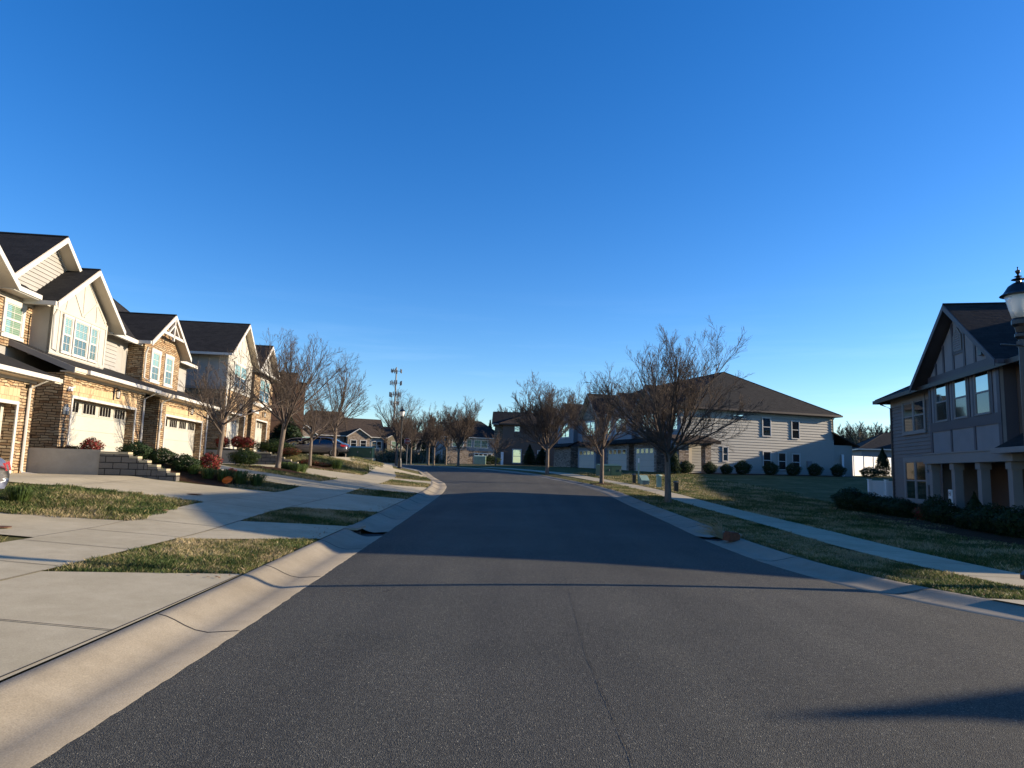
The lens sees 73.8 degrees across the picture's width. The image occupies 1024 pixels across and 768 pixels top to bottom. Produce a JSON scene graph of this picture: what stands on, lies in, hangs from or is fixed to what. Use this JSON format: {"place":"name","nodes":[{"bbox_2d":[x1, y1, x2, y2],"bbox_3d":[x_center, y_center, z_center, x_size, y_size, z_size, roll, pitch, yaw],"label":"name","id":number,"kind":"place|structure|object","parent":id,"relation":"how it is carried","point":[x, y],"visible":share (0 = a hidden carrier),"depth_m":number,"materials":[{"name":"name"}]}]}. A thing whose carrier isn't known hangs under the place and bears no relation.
{"place":"outdoors","nodes":[
{"label":"outdoors","id":0,"kind":"place"},
{"bbox_2d":[0,512,123,536],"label":"driveway","id":1,"kind":"structure","parent":0,"point":[28,525],"depth_m":11.61,"materials":[{"name":"concrete"}]},
{"bbox_2d":[79,437,105,449],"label":"nandina shrub","id":2,"kind":"object","parent":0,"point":[92,444],"visible":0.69,"depth_m":21.48,"materials":[{"name":"red plant"}]},
{"bbox_2d":[9,473,272,501],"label":"driveway","id":3,"kind":"structure","parent":0,"point":[186,491],"depth_m":17.94,"materials":[{"name":"concrete"}]},
{"bbox_2d":[0,457,10,489],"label":"parked sedan","id":4,"kind":"object","parent":3,"relation":"on","point":[5,466],"visible":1,"depth_m":11.98,"materials":[{"name":"silver metal"}]},
{"bbox_2d":[0,462,395,579],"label":"sidewalk","id":5,"kind":"structure","parent":0,"point":[41,552],"depth_m":12.14,"materials":[{"name":"concrete"}]},
{"bbox_2d":[187,463,318,485],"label":"driveway","id":6,"kind":"structure","parent":0,"point":[282,479],"depth_m":25.13,"materials":[{"name":"concrete"}]},
{"bbox_2d":[222,463,360,478],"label":"driveway","id":7,"kind":"structure","parent":0,"point":[338,475],"depth_m":32.91,"materials":[{"name":"concrete"}]},
{"bbox_2d":[0,448,1023,682],"bbox_3d":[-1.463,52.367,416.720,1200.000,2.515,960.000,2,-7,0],"label":"ground","id":8,"kind":"structure","parent":0,"point":[824,488],"depth_m":44.21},
{"bbox_2d":[0,485,39,502],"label":"grass clump","id":9,"kind":"object","parent":8,"relation":"on","point":[20,493],"visible":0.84,"depth_m":13.29,"materials":[{"name":"green plant"}]},
{"bbox_2d":[0,246,62,473],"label":"townhouse","id":10,"kind":"structure","parent":8,"relation":"on","point":[19,380],"depth_m":20.11,"materials":[{"name":"stone"}]},
{"bbox_2d":[25,448,104,474],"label":"retaining wall","id":11,"kind":"structure","parent":8,"relation":"on","point":[61,461],"depth_m":20.79,"materials":[{"name":"concrete"}]},
{"bbox_2d":[0,231,168,460],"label":"townhouse","id":12,"kind":"structure","parent":8,"relation":"on","point":[71,342],"depth_m":24.20,"materials":[{"name":"stone"}]},
{"bbox_2d":[0,297,27,341],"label":"window","id":13,"kind":"structure","parent":12,"relation":"in","point":[14,312],"depth_m":22.34,"materials":[{"name":"white glass"}]},
{"bbox_2d":[59,313,74,355],"bbox_3d":[-15.901,-1.757,24.413,0.060,1.400,0.720,2,-7,-7],"label":"window","id":14,"kind":"structure","parent":12,"relation":"in","point":[68,321],"depth_m":24.40,"materials":[{"name":"white glass"}]},
{"bbox_2d":[71,318,90,360],"bbox_3d":[-16.020,-1.642,25.368,0.060,1.400,1.140,2,-7,-7],"label":"window","id":15,"kind":"structure","parent":12,"relation":"in","point":[81,332],"depth_m":25.36,"materials":[{"name":"white glass"}]},
{"bbox_2d":[87,325,99,363],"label":"window","id":16,"kind":"structure","parent":12,"relation":"in","point":[94,331],"depth_m":26.33,"materials":[{"name":"white glass"}]},
{"bbox_2d":[69,400,125,451],"bbox_3d":[-15.557,1.791,25.421,0.082,2.069,4.968,2,-7,-7],"label":"garage door","id":17,"kind":"structure","parent":12,"relation":"in","point":[105,423],"depth_m":25.66,"materials":[{"name":"white paint"}]},
{"bbox_2d":[0,571,240,679],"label":"driveway apron","id":18,"kind":"object","parent":8,"relation":"on","point":[105,601],"visible":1,"depth_m":6.54,"materials":[{"name":"concrete"}]},
{"bbox_2d":[32,299,221,461],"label":"townhouse","id":19,"kind":"structure","parent":8,"relation":"on","point":[157,355],"depth_m":32.85,"materials":[{"name":"stone"}]},
{"bbox_2d":[148,348,161,384],"bbox_3d":[-16.909,-0.834,32.376,0.060,1.600,1.180,2,-7,-7],"label":"window","id":20,"kind":"structure","parent":19,"relation":"in","point":[155,362],"depth_m":32.36,"materials":[{"name":"white glass"}]},
{"bbox_2d":[162,354,174,388],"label":"window","id":21,"kind":"structure","parent":19,"relation":"in","point":[169,360],"depth_m":34.01,"materials":[{"name":"white glass"}]},
{"bbox_2d":[163,418,194,461],"bbox_3d":[-16.585,2.792,33.683,0.082,2.069,5.078,2,-7,-7],"label":"garage door","id":22,"kind":"structure","parent":19,"relation":"in","point":[179,434],"depth_m":34.11,"materials":[{"name":"white paint"}]},
{"bbox_2d":[98,451,179,480],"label":"block wall","id":23,"kind":"structure","parent":8,"relation":"on","point":[120,463],"depth_m":20.97,"materials":[{"name":"concrete"}]},
{"bbox_2d":[152,462,251,486],"bbox_3d":[-11.885,2.874,22.048,6.800,0.728,1.850,2,-7,0],"label":"mulch bed","id":24,"kind":"object","parent":8,"relation":"on","point":[185,476],"visible":0.43,"depth_m":21.91,"materials":[{"name":"brown soil"}]},
{"bbox_2d":[115,440,155,459],"bbox_3d":[-12.077,2.192,21.930,1.203,0.814,1.086,2,-7,0],"label":"boxwood shrub","id":25,"kind":"object","parent":24,"relation":"on","point":[137,448],"visible":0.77,"depth_m":21.72,"materials":[{"name":"green plant"}]},
{"bbox_2d":[148,447,178,463],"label":"boxwood shrub","id":26,"kind":"object","parent":24,"relation":"on","point":[156,457],"visible":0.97,"depth_m":21.99,"materials":[{"name":"green plant"}]},
{"bbox_2d":[167,453,201,471],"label":"boxwood shrub","id":27,"kind":"object","parent":24,"relation":"on","point":[183,460],"visible":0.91,"depth_m":22.03,"materials":[{"name":"green plant"}]},
{"bbox_2d":[200,451,223,469],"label":"nandina shrub","id":28,"kind":"object","parent":24,"relation":"on","point":[206,459],"visible":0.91,"depth_m":22.66,"materials":[{"name":"red plant"}]},
{"bbox_2d":[178,354,298,472],"bbox_3d":[-9.539,0.984,23.137,3.513,4.374,4.332,2,-7,0],"label":"street tree","id":29,"kind":"object","parent":24,"relation":"on","point":[228,412],"visible":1,"depth_m":23.13,"materials":[{"name":"brown plant"}]},
{"bbox_2d":[228,470,251,483],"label":"grass clump","id":30,"kind":"object","parent":24,"relation":"on","point":[239,477],"visible":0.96,"depth_m":22.05,"materials":[{"name":"green plant"}]},
{"bbox_2d":[179,320,259,449],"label":"townhouse","id":31,"kind":"structure","parent":8,"relation":"on","point":[211,343],"depth_m":41.36,"materials":[{"name":"stone"}]},
{"bbox_2d":[226,415,238,448],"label":"garage door","id":32,"kind":"structure","parent":31,"relation":"in","point":[232,431],"depth_m":43.21,"materials":[{"name":"white"}]},
{"bbox_2d":[232,361,247,392],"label":"window","id":33,"kind":"structure","parent":31,"relation":"in","point":[241,368],"depth_m":43.07,"materials":[{"name":"white glass"}]},
{"bbox_2d":[227,447,261,464],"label":"boxwood shrub","id":34,"kind":"object","parent":8,"relation":"on","point":[250,454],"visible":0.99,"depth_m":29.57,"materials":[{"name":"green plant"}]},
{"bbox_2d":[246,345,279,451],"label":"townhouse","id":35,"kind":"structure","parent":8,"relation":"on","point":[258,427],"depth_m":49.37,"materials":[{"name":"stone"}]},
{"bbox_2d":[182,521,346,538],"bbox_3d":[-4.558,2.806,13.088,2.021,0.173,3.900,2,-7,0],"label":"driveway apron","id":36,"kind":"object","parent":8,"relation":"on","point":[262,530],"visible":0.97,"depth_m":13.07,"materials":[{"name":"concrete"}]},
{"bbox_2d":[254,438,294,453],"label":"boxwood shrub","id":37,"kind":"object","parent":8,"relation":"on","point":[267,446],"visible":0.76,"depth_m":38.66,"materials":[{"name":"green plant"}]},
{"bbox_2d":[251,452,298,463],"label":"block wall","id":38,"kind":"structure","parent":8,"relation":"on","point":[268,458],"depth_m":37.80,"materials":[{"name":"concrete"}]},
{"bbox_2d":[244,465,307,474],"bbox_3d":[-9.934,3.701,29.067,3.156,0.383,1.152,2,-7,0],"label":"mulch bed","id":39,"kind":"object","parent":8,"relation":"on","point":[274,468],"visible":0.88,"depth_m":28.81,"materials":[{"name":"brown soil"}]},
{"bbox_2d":[222,327,358,467],"bbox_3d":[-10.113,0.658,29.643,5.221,6.353,5.481,-1,-8,20],"label":"street tree","id":40,"kind":"object","parent":39,"relation":"on","point":[280,382],"visible":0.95,"depth_m":29.45,"materials":[{"name":"brown plant"}]},
{"bbox_2d":[269,417,304,444],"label":"evergreen shrub","id":41,"kind":"object","parent":8,"relation":"on","point":[292,431],"visible":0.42,"depth_m":55.13,"materials":[{"name":"green plant"}]},
{"bbox_2d":[269,372,306,451],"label":"townhouse","id":42,"kind":"structure","parent":8,"relation":"on","point":[274,423],"depth_m":57.08,"materials":[{"name":"brown brick"}]},
{"bbox_2d":[265,463,339,470],"bbox_3d":[-11.384,4.564,37.387,4.723,0.416,1.421,2,-7,0],"label":"mulch bed","id":43,"kind":"object","parent":8,"relation":"on","point":[321,468],"visible":0.34,"depth_m":37.10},
{"bbox_2d":[270,389,355,465],"bbox_3d":[-11.040,2.422,37.816,4.548,4.592,3.689,5,-8,-24],"label":"street tree","id":44,"kind":"object","parent":43,"relation":"on","point":[311,423],"visible":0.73,"depth_m":37.52,"materials":[{"name":"brown plant"}]},
{"bbox_2d":[289,437,350,456],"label":"parked sedan","id":45,"kind":"object","parent":8,"relation":"on","point":[322,445],"visible":0.59,"depth_m":50.13,"materials":[{"name":"grey paint"}]},
{"bbox_2d":[302,410,346,455],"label":"townhouse","id":46,"kind":"structure","parent":8,"relation":"on","point":[340,432],"depth_m":153.67,"materials":[{"name":"brown"}]},
{"bbox_2d":[300,353,371,456],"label":"street tree","id":47,"kind":"object","parent":8,"relation":"on","point":[342,396],"visible":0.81,"depth_m":44.34,"materials":[{"name":"brown plant"}]},
{"bbox_2d":[292,493,404,511],"bbox_3d":[-4.721,3.612,20.847,2.070,0.279,7.100,2,-7,0],"label":"driveway apron","id":48,"kind":"object","parent":8,"relation":"on","point":[354,502],"visible":1,"depth_m":20.49,"materials":[{"name":"concrete"}]},
{"bbox_2d":[346,446,374,460],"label":"utility cabinet","id":49,"kind":"object","parent":8,"relation":"on","point":[365,452],"visible":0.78,"depth_m":50.71,"materials":[{"name":"metal"}]},
{"bbox_2d":[341,418,385,456],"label":"townhouse","id":50,"kind":"structure","parent":8,"relation":"on","point":[360,432],"depth_m":156.93,"materials":[{"name":"beige stone"}]},
{"bbox_2d":[360,484,425,492],"bbox_3d":[-4.874,4.434,29.008,2.027,0.287,6.100,2,-7,0],"label":"driveway apron","id":51,"kind":"object","parent":8,"relation":"on","point":[393,488],"visible":0.94,"depth_m":28.83,"materials":[{"name":"concrete"}]},
{"bbox_2d":[371,384,427,465],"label":"street tree","id":52,"kind":"object","parent":8,"relation":"on","point":[396,428],"visible":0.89,"depth_m":59.90,"materials":[{"name":"brown plant"}]},
{"bbox_2d":[383,427,422,454],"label":"townhouse","id":53,"kind":"structure","parent":8,"relation":"on","point":[390,438],"depth_m":158.00,"materials":[{"name":"brown"}]},
{"bbox_2d":[399,410,421,463],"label":"street tree","id":54,"kind":"object","parent":8,"relation":"on","point":[412,428],"visible":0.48,"depth_m":89.45,"materials":[{"name":"brown plant"}]},
{"bbox_2d":[375,447,456,462],"bbox_3d":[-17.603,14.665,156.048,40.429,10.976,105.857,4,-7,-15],"label":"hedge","id":55,"kind":"object","parent":8,"relation":"on","point":[386,456],"visible":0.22,"depth_m":110.90,"materials":[{"name":"green plant"}]},
{"bbox_2d":[414,401,445,464],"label":"street tree","id":56,"kind":"object","parent":8,"relation":"on","point":[426,433],"visible":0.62,"depth_m":85.56,"materials":[{"name":"brown plant"}]},
{"bbox_2d":[419,405,451,464],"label":"street tree","id":57,"kind":"object","parent":8,"relation":"on","point":[435,428],"visible":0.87,"depth_m":84.57,"materials":[{"name":"brown plant"}]},
{"bbox_2d":[433,401,455,464],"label":"street tree","id":58,"kind":"object","parent":8,"relation":"on","point":[446,444],"visible":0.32,"depth_m":86.42,"materials":[{"name":"brown plant"}]},
{"bbox_2d":[439,395,483,465],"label":"street tree","id":59,"kind":"object","parent":8,"relation":"on","point":[460,431],"visible":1,"depth_m":79.44,"materials":[{"name":"brown plant"}]},
{"bbox_2d":[432,421,496,464],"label":"house","id":60,"kind":"structure","parent":8,"relation":"on","point":[470,449],"depth_m":135.37,"materials":[{"name":"grey stone"}]},
{"bbox_2d":[483,431,515,465],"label":"street tree","id":61,"kind":"object","parent":8,"relation":"on","point":[494,446],"visible":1,"depth_m":83.53,"materials":[{"name":"brown plant"}]},
{"bbox_2d":[0,453,1023,599],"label":"grass","id":62,"kind":"structure","parent":8,"relation":"on","point":[117,503],"depth_m":14.87,"materials":[{"name":"plant"}]},
{"bbox_2d":[492,409,558,465],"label":"townhouse","id":63,"kind":"structure","parent":8,"relation":"on","point":[502,424],"depth_m":95.72,"materials":[{"name":"brown"}]},
{"bbox_2d":[507,369,583,474],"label":"street tree","id":64,"kind":"object","parent":8,"relation":"on","point":[541,424],"visible":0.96,"depth_m":53.62,"materials":[{"name":"brown plant"}]},
{"bbox_2d":[591,483,614,484],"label":"mulch bed","id":65,"kind":"object","parent":8,"relation":"on","point":[601,483],"visible":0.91,"depth_m":41.21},
{"bbox_2d":[559,362,640,482],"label":"street tree","id":66,"kind":"object","parent":65,"relation":"on","point":[596,436],"visible":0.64,"depth_m":41.56,"materials":[{"name":"brown plant"}]},
{"bbox_2d":[596,464,621,475],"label":"utility cabinet","id":67,"kind":"object","parent":8,"relation":"on","point":[612,469],"visible":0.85,"depth_m":51.67,"materials":[{"name":"metal"}]},
{"bbox_2d":[584,317,769,502],"bbox_3d":[6.913,1.237,28.781,7.484,7.758,7.596,2,-7,0],"label":"street tree","id":68,"kind":"object","parent":8,"relation":"on","point":[659,418],"visible":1,"depth_m":27.92,"materials":[{"name":"brown plant"}]},
{"bbox_2d":[552,372,859,476],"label":"townhouse","id":69,"kind":"structure","parent":8,"relation":"on","point":[783,431],"depth_m":60.79,"materials":[{"name":"beige wood"}]},
{"bbox_2d":[579,450,593,467],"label":"garage door","id":70,"kind":"structure","parent":69,"relation":"in","point":[585,461],"depth_m":72.22,"materials":[{"name":"white metal"}]},
{"bbox_2d":[608,449,626,469],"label":"garage door","id":71,"kind":"structure","parent":69,"relation":"in","point":[615,454],"depth_m":65.23,"materials":[{"name":"white metal"}]},
{"bbox_2d":[636,448,653,471],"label":"garage door","id":72,"kind":"structure","parent":69,"relation":"in","point":[646,458],"depth_m":60.45,"materials":[{"name":"white metal"}]},
{"bbox_2d":[762,417,771,436],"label":"window","id":73,"kind":"structure","parent":69,"relation":"in","point":[766,421],"depth_m":59.68,"materials":[{"name":"white glass"}]},
{"bbox_2d":[704,531,741,540],"bbox_3d":[4.819,3.598,15.944,0.890,0.262,0.760,2,-7,0],"label":"kerb drain inlet","id":74,"kind":"object","parent":8,"relation":"on","point":[719,539],"visible":0.14,"depth_m":16.10,"materials":[{"name":"concrete"}]},
{"bbox_2d":[693,517,723,538],"bbox_3d":[4.561,3.370,15.993,0.857,0.456,0.912,2,-7,0],"label":"dead grass tuft","id":75,"kind":"object","parent":74,"relation":"on","point":[717,532],"visible":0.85,"depth_m":15.81,"materials":[{"name":"plant"}]},
{"bbox_2d":[675,473,847,476],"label":"mulch bed","id":76,"kind":"object","parent":8,"relation":"on","point":[762,474],"visible":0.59,"depth_m":57.67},
{"bbox_2d":[734,460,752,474],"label":"round shrub","id":77,"kind":"object","parent":76,"relation":"on","point":[741,467],"visible":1,"depth_m":56.24,"materials":[{"name":"green plant"}]},
{"bbox_2d":[836,421,869,441],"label":"woodland tree","id":78,"kind":"object","parent":8,"relation":"on","point":[850,431],"visible":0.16,"depth_m":199.38,"materials":[{"name":"grey plant"}]},
{"bbox_2d":[847,430,883,443],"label":"distant woods","id":79,"kind":"object","parent":8,"relation":"on","point":[863,437],"visible":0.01,"depth_m":190.61,"materials":[{"name":"green plant"}]},
{"bbox_2d":[841,454,890,475],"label":"privacy fence","id":80,"kind":"object","parent":8,"relation":"on","point":[860,462],"visible":0.48,"depth_m":66.53,"materials":[{"name":"white plastic"}]},
{"bbox_2d":[852,432,891,472],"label":"house","id":81,"kind":"structure","parent":8,"relation":"on","point":[872,446],"depth_m":92.30,"materials":[{"name":"grey"}]},
{"bbox_2d":[867,479,892,498],"bbox_3d":[20.879,5.571,34.161,5.954,1.444,0.246,1,-7,3],"label":"privacy fence","id":82,"kind":"object","parent":8,"relation":"on","point":[884,488],"visible":0.14,"depth_m":34.29,"materials":[{"name":"white plastic"}]},
{"bbox_2d":[874,447,891,477],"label":"columnar shrub","id":83,"kind":"object","parent":8,"relation":"on","point":[882,462],"visible":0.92,"depth_m":61.91,"materials":[{"name":"green plant"}]},
{"bbox_2d":[832,507,1023,554],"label":"mulch bed","id":84,"kind":"object","parent":8,"relation":"on","point":[969,533],"visible":0.42,"depth_m":20.94,"materials":[{"name":"brown soil"}]},
{"bbox_2d":[829,487,870,510],"bbox_3d":[15.066,5.157,30.332,1.832,1.189,1.646,2,-7,0],"label":"hedge shrub","id":85,"kind":"object","parent":84,"relation":"on","point":[843,503],"visible":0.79,"depth_m":30.03,"materials":[{"name":"green plant"}]},
{"bbox_2d":[851,492,885,512],"bbox_3d":[15.515,5.176,29.520,1.718,1.041,1.543,2,-7,0],"label":"hedge shrub","id":86,"kind":"object","parent":84,"relation":"on","point":[861,506],"visible":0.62,"depth_m":29.26,"materials":[{"name":"green plant"}]},
{"bbox_2d":[867,496,893,513],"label":"hedge shrub","id":87,"kind":"object","parent":84,"relation":"on","point":[872,506],"visible":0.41,"depth_m":28.64,"materials":[{"name":"green plant"}]},
{"bbox_2d":[885,499,918,517],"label":"hedge shrub","id":88,"kind":"object","parent":84,"relation":"on","point":[909,507],"visible":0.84,"depth_m":27.00,"materials":[{"name":"green plant"}]},
{"bbox_2d":[918,494,948,520],"bbox_3d":[15.522,4.616,24.963,1.145,1.186,1.143,2,-7,0],"label":"porch shrub","id":89,"kind":"object","parent":84,"relation":"on","point":[929,502],"visible":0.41,"depth_m":24.93,"materials":[{"name":"green plant"}]},
{"bbox_2d":[924,501,962,524],"bbox_3d":[15.213,4.579,23.901,1.374,0.991,1.371,2,-7,0],"label":"porch shrub","id":90,"kind":"object","parent":84,"relation":"on","point":[940,510],"visible":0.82,"depth_m":23.68,"materials":[{"name":"green plant"}]},
{"bbox_2d":[950,507,981,528],"bbox_3d":[14.826,4.389,21.947,1.374,0.893,1.371,2,-7,0],"label":"porch shrub","id":91,"kind":"object","parent":84,"relation":"on","point":[958,520],"visible":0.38,"depth_m":21.93,"materials":[{"name":"green plant"}]},
{"bbox_2d":[962,502,1020,533],"bbox_3d":[14.599,4.148,20.791,1.489,1.090,1.486,2,-7,0],"label":"porch shrub","id":92,"kind":"object","parent":84,"relation":"on","point":[977,520],"visible":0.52,"depth_m":20.69,"materials":[{"name":"green plant"}]},
{"bbox_2d":[986,505,1023,538],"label":"porch shrub","id":93,"kind":"object","parent":84,"relation":"on","point":[1012,517],"visible":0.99,"depth_m":19.42,"materials":[{"name":"green plant"}]},
{"bbox_2d":[872,302,1023,512],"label":"townhouse","id":94,"kind":"structure","parent":8,"relation":"on","point":[956,422],"depth_m":25.35,"materials":[{"name":"beige"}]},
{"bbox_2d":[901,394,926,435],"bbox_3d":[18.001,1.416,30.631,0.060,1.680,2.740,0,-7,11],"label":"window","id":95,"kind":"structure","parent":94,"relation":"in","point":[913,414],"depth_m":30.52,"materials":[{"name":"white glass"}]},
{"bbox_2d":[903,457,928,503],"bbox_3d":[17.930,4.268,30.315,0.060,2.020,2.760,0,-7,11],"label":"window","id":96,"kind":"structure","parent":94,"relation":"in","point":[916,487],"depth_m":30.29,"materials":[{"name":"clear glass"}]},
{"bbox_2d":[934,383,947,422],"bbox_3d":[16.861,0.698,26.821,0.060,1.581,1.140,0,-7,11],"label":"window","id":97,"kind":"structure","parent":94,"relation":"in","point":[940,392],"depth_m":26.82,"materials":[{"name":"clear glass"}]},
{"bbox_2d":[952,377,967,419],"bbox_3d":[16.531,0.485,25.185,0.060,1.581,1.140,0,-7,11],"label":"window","id":98,"kind":"structure","parent":94,"relation":"in","point":[959,387],"depth_m":25.19,"materials":[{"name":"white glass"}]},
{"bbox_2d":[973,371,990,415],"bbox_3d":[16.209,0.272,23.550,0.060,1.581,1.140,0,-7,11],"label":"window","id":99,"kind":"structure","parent":94,"relation":"in","point":[981,387],"depth_m":23.55,"materials":[{"name":"white glass"}]},
{"bbox_2d":[0,0,1023,435],"label":"sky","id":100,"kind":"structure","parent":0,"point":[468,198],"materials":[{"name":"blue"}]},
{"bbox_2d":[30,464,1023,767],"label":"road","id":101,"kind":"structure","parent":0,"point":[460,644],"depth_m":5.53,"materials":[{"name":"grey asphalt"}]},
{"bbox_2d":[0,529,381,767],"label":"kerb","id":102,"kind":"structure","parent":101,"relation":"on","point":[48,709],"depth_m":5.37,"materials":[{"name":"concrete"}]},
{"bbox_2d":[353,466,446,532],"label":"kerb","id":103,"kind":"structure","parent":101,"relation":"on","point":[383,521],"depth_m":20.79,"materials":[{"name":"concrete"}]},
{"bbox_2d":[387,463,716,536],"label":"kerb","id":104,"kind":"structure","parent":101,"relation":"on","point":[683,523],"depth_m":25.23,"materials":[{"name":"concrete"}]},
{"bbox_2d":[706,538,1023,621],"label":"kerb","id":105,"kind":"structure","parent":101,"relation":"on","point":[931,596],"depth_m":10.02,"materials":[{"name":"concrete"}]},
{"bbox_2d":[482,467,1023,585],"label":"sidewalk","id":106,"kind":"structure","parent":0,"point":[920,559],"depth_m":15.46,"materials":[{"name":"concrete"}]},
{"bbox_2d":[0,463,1012,676],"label":"paving joint","id":107,"kind":"object","parent":106,"relation":"on","point":[191,595],"visible":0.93,"depth_m":7.33,"materials":[{"name":"concrete"}]},
{"bbox_2d":[999,267,1023,579],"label":"street lamp","id":108,"kind":"object","parent":106,"relation":"on","point":[1012,295],"visible":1,"depth_m":10.26,"materials":[{"name":"black metal"}]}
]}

